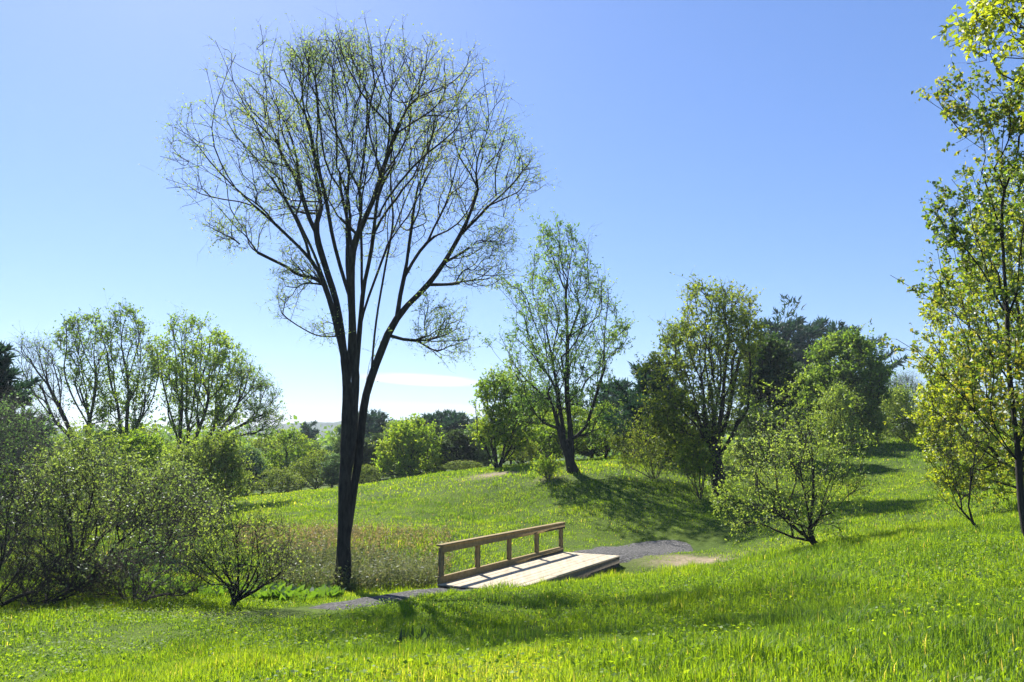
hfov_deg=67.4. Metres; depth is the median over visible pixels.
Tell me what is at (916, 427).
crest bush
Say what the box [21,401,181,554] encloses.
wild shrub
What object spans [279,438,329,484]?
woodland tree
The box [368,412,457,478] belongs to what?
round tree
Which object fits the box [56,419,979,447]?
hills
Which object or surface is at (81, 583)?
wild shrub
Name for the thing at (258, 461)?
sage tree
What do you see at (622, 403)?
lime tree
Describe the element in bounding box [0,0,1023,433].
sky
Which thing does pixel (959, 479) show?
sapling
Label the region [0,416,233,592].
wild shrub
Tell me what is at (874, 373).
dome tree
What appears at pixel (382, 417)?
pine tree
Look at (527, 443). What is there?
lime tree
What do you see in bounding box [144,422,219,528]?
willow bush
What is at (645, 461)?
undergrowth bush
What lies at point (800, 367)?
evergreen tree
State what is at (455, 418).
pine tree
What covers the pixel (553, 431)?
lime tree
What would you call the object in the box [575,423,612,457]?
evergreen tree
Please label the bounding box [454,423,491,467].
sage tree
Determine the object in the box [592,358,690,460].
pine tree
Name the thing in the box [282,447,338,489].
olive tree
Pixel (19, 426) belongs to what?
wild shrub
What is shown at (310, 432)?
pine tree
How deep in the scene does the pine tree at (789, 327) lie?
86.29 m
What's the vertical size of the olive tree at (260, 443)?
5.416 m
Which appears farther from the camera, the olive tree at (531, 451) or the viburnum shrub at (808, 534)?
the olive tree at (531, 451)
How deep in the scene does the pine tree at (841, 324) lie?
90.91 m
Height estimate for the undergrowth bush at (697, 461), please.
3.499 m
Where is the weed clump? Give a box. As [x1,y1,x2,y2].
[394,625,432,647]
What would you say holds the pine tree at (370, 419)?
on the ground at (700, 540)
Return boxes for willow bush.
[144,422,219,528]
[177,408,238,523]
[202,417,272,519]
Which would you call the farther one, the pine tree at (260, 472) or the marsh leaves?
the pine tree at (260, 472)
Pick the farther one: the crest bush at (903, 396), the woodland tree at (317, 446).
the woodland tree at (317, 446)
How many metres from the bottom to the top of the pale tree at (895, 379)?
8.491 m
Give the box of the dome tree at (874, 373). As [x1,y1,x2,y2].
[796,318,897,444]
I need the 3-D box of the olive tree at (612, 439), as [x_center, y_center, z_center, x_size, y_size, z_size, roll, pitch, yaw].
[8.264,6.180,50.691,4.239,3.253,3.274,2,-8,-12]
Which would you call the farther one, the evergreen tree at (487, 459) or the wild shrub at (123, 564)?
the evergreen tree at (487, 459)
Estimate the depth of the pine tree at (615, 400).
69.29 m
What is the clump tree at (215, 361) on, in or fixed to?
on the ground at (700, 540)
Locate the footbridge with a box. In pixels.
[436,522,619,588]
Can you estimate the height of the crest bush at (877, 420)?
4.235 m
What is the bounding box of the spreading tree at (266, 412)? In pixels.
[204,347,288,500]
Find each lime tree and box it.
[253,423,319,491]
[499,402,539,463]
[523,408,576,458]
[543,404,605,452]
[576,400,628,457]
[616,395,636,452]
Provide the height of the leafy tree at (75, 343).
11.756 m
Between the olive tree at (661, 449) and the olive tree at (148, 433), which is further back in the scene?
the olive tree at (148, 433)
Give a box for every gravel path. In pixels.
[310,587,472,609]
[573,540,692,562]
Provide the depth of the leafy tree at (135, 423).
41.99 m
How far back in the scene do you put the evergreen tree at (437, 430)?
65.21 m
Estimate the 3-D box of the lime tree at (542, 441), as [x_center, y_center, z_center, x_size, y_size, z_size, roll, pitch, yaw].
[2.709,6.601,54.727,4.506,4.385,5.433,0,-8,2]
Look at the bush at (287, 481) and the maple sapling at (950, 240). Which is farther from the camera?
the bush at (287, 481)
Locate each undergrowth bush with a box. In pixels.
[522,435,563,482]
[612,401,689,478]
[656,425,730,497]
[723,393,788,489]
[761,390,855,476]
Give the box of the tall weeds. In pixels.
[256,532,448,591]
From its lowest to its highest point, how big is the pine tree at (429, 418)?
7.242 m
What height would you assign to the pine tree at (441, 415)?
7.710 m
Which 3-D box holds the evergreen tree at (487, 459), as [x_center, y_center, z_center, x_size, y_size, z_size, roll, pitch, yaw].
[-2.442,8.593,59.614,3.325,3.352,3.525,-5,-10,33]
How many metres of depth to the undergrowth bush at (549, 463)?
38.39 m
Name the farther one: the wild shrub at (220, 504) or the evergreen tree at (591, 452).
the evergreen tree at (591, 452)
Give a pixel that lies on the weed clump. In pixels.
(423, 635)
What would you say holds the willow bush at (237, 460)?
on the ground at (700, 540)
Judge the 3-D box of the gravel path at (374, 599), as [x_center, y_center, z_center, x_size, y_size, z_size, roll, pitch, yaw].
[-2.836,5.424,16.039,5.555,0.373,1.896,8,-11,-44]
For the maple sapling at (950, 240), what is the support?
on the ground at (700, 540)
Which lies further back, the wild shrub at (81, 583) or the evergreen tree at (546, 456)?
the evergreen tree at (546, 456)
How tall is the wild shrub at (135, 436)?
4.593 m
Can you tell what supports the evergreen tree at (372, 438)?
on the ground at (700, 540)
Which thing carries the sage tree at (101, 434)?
on the ground at (700, 540)
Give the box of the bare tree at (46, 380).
[8,325,90,509]
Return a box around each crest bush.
[807,374,874,453]
[844,389,896,444]
[875,380,921,441]
[901,388,958,440]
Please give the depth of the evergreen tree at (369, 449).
58.91 m
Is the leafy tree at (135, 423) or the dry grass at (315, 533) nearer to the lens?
the dry grass at (315, 533)
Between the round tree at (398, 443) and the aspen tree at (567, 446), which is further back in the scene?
the round tree at (398, 443)
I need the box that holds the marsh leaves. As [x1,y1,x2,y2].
[119,556,361,600]
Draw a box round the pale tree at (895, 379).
[888,366,926,425]
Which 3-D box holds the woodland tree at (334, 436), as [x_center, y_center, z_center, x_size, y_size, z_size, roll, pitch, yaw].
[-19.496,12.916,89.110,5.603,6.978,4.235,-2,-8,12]
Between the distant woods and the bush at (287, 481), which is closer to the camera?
the bush at (287, 481)
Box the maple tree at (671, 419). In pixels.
[623,265,772,497]
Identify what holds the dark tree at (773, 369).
on the ground at (700, 540)
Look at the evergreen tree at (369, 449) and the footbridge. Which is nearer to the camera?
the footbridge
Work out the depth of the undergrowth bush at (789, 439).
39.51 m
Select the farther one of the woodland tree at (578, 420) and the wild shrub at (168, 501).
the woodland tree at (578, 420)
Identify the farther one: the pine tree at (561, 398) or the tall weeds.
the pine tree at (561, 398)
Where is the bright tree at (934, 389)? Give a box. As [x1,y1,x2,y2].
[883,163,1023,510]
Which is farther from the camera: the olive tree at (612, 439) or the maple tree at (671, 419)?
the olive tree at (612, 439)
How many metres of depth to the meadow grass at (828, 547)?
12.55 m
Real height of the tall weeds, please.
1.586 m
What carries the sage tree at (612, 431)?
on the ground at (700, 540)
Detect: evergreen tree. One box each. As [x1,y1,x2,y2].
[326,435,353,466]
[353,437,378,483]
[367,433,396,480]
[418,422,448,471]
[434,428,482,470]
[463,435,499,466]
[526,429,564,459]
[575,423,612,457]
[775,361,828,440]
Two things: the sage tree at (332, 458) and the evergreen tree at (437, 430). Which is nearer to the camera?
the sage tree at (332, 458)
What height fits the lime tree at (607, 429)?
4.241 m
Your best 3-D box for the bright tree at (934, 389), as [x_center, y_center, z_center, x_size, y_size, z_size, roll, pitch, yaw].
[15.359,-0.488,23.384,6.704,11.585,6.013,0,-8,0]
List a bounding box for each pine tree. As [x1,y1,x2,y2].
[217,451,270,489]
[282,420,321,457]
[324,409,382,461]
[330,409,408,453]
[415,412,443,473]
[435,409,451,429]
[440,409,482,454]
[495,387,580,462]
[572,376,635,455]
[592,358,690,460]
[728,293,823,438]
[765,317,846,436]
[806,315,909,382]
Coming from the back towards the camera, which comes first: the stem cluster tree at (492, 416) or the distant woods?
the distant woods
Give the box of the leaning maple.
[932,0,1023,121]
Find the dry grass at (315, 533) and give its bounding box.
[228,515,455,568]
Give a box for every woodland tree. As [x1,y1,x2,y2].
[172,438,210,484]
[247,441,289,473]
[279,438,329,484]
[324,424,340,453]
[377,419,414,477]
[572,408,610,450]
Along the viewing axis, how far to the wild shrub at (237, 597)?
14.59 m
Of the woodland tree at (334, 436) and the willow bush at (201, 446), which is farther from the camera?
the woodland tree at (334, 436)
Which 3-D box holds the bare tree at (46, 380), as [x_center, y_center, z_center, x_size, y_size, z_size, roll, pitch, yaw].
[-24.572,4.008,39.753,4.656,10.341,3.645,0,-8,0]
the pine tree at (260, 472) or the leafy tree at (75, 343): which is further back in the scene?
the pine tree at (260, 472)
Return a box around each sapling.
[879,60,1023,535]
[918,403,1000,527]
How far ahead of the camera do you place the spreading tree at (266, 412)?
44.77 m
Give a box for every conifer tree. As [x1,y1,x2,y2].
[0,340,75,499]
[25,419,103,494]
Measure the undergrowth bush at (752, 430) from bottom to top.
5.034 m
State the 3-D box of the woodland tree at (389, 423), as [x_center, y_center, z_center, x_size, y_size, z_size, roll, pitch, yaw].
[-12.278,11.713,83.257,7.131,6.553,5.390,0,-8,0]
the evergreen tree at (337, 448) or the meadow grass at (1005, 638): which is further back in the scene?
the evergreen tree at (337, 448)
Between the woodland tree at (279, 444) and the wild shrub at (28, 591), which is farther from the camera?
the woodland tree at (279, 444)
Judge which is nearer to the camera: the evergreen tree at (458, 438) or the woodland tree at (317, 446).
the evergreen tree at (458, 438)
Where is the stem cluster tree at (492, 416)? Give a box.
[459,359,551,467]
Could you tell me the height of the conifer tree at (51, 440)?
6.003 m
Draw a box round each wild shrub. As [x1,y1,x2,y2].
[0,374,91,563]
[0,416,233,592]
[0,433,116,610]
[0,513,166,609]
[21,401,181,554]
[56,516,235,607]
[108,440,239,553]
[110,425,178,520]
[135,480,321,607]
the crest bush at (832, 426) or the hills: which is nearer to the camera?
the crest bush at (832, 426)
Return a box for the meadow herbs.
[20,535,1023,681]
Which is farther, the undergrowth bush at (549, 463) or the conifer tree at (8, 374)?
the undergrowth bush at (549, 463)
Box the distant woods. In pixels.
[43,407,1017,466]
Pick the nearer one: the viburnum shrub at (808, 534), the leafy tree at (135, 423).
the viburnum shrub at (808, 534)
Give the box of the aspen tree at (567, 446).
[477,207,638,472]
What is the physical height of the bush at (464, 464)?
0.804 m
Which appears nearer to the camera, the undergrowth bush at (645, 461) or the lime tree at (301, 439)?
the undergrowth bush at (645, 461)
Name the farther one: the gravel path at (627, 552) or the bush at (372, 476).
the bush at (372, 476)
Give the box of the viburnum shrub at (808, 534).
[701,364,883,546]
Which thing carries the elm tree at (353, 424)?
on the ground at (700, 540)
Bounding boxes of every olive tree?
[100,421,177,488]
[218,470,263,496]
[239,435,288,493]
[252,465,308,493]
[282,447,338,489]
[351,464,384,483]
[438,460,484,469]
[497,436,542,463]
[606,418,652,455]
[641,438,683,461]
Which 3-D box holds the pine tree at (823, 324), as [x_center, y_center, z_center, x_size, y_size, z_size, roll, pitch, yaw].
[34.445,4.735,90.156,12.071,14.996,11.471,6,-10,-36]
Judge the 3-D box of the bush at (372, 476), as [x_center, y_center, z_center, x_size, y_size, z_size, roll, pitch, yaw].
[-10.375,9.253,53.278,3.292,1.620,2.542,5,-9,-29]
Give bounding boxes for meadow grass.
[0,429,1021,518]
[0,510,1023,655]
[0,570,1023,681]
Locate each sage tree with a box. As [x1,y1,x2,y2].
[78,423,123,495]
[231,442,273,494]
[315,452,339,487]
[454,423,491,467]
[603,404,633,454]
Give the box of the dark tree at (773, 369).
[730,331,808,462]
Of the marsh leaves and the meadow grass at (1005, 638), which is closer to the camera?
the meadow grass at (1005, 638)
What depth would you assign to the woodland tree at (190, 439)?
78.86 m
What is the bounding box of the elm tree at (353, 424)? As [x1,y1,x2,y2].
[139,1,560,585]
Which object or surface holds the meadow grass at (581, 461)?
on the ground at (700, 540)
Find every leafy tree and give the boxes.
[42,304,121,508]
[90,287,169,509]
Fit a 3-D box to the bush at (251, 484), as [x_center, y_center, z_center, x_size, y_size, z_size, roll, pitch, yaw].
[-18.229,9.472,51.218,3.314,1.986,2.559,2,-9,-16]
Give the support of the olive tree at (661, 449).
on the ground at (700, 540)
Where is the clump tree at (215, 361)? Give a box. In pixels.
[139,301,262,461]
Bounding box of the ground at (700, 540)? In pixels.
[0,434,1023,681]
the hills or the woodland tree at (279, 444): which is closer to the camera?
the woodland tree at (279, 444)
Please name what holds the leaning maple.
on the ground at (700, 540)
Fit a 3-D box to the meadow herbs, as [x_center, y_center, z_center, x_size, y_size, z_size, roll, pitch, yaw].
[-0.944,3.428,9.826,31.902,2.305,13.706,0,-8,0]

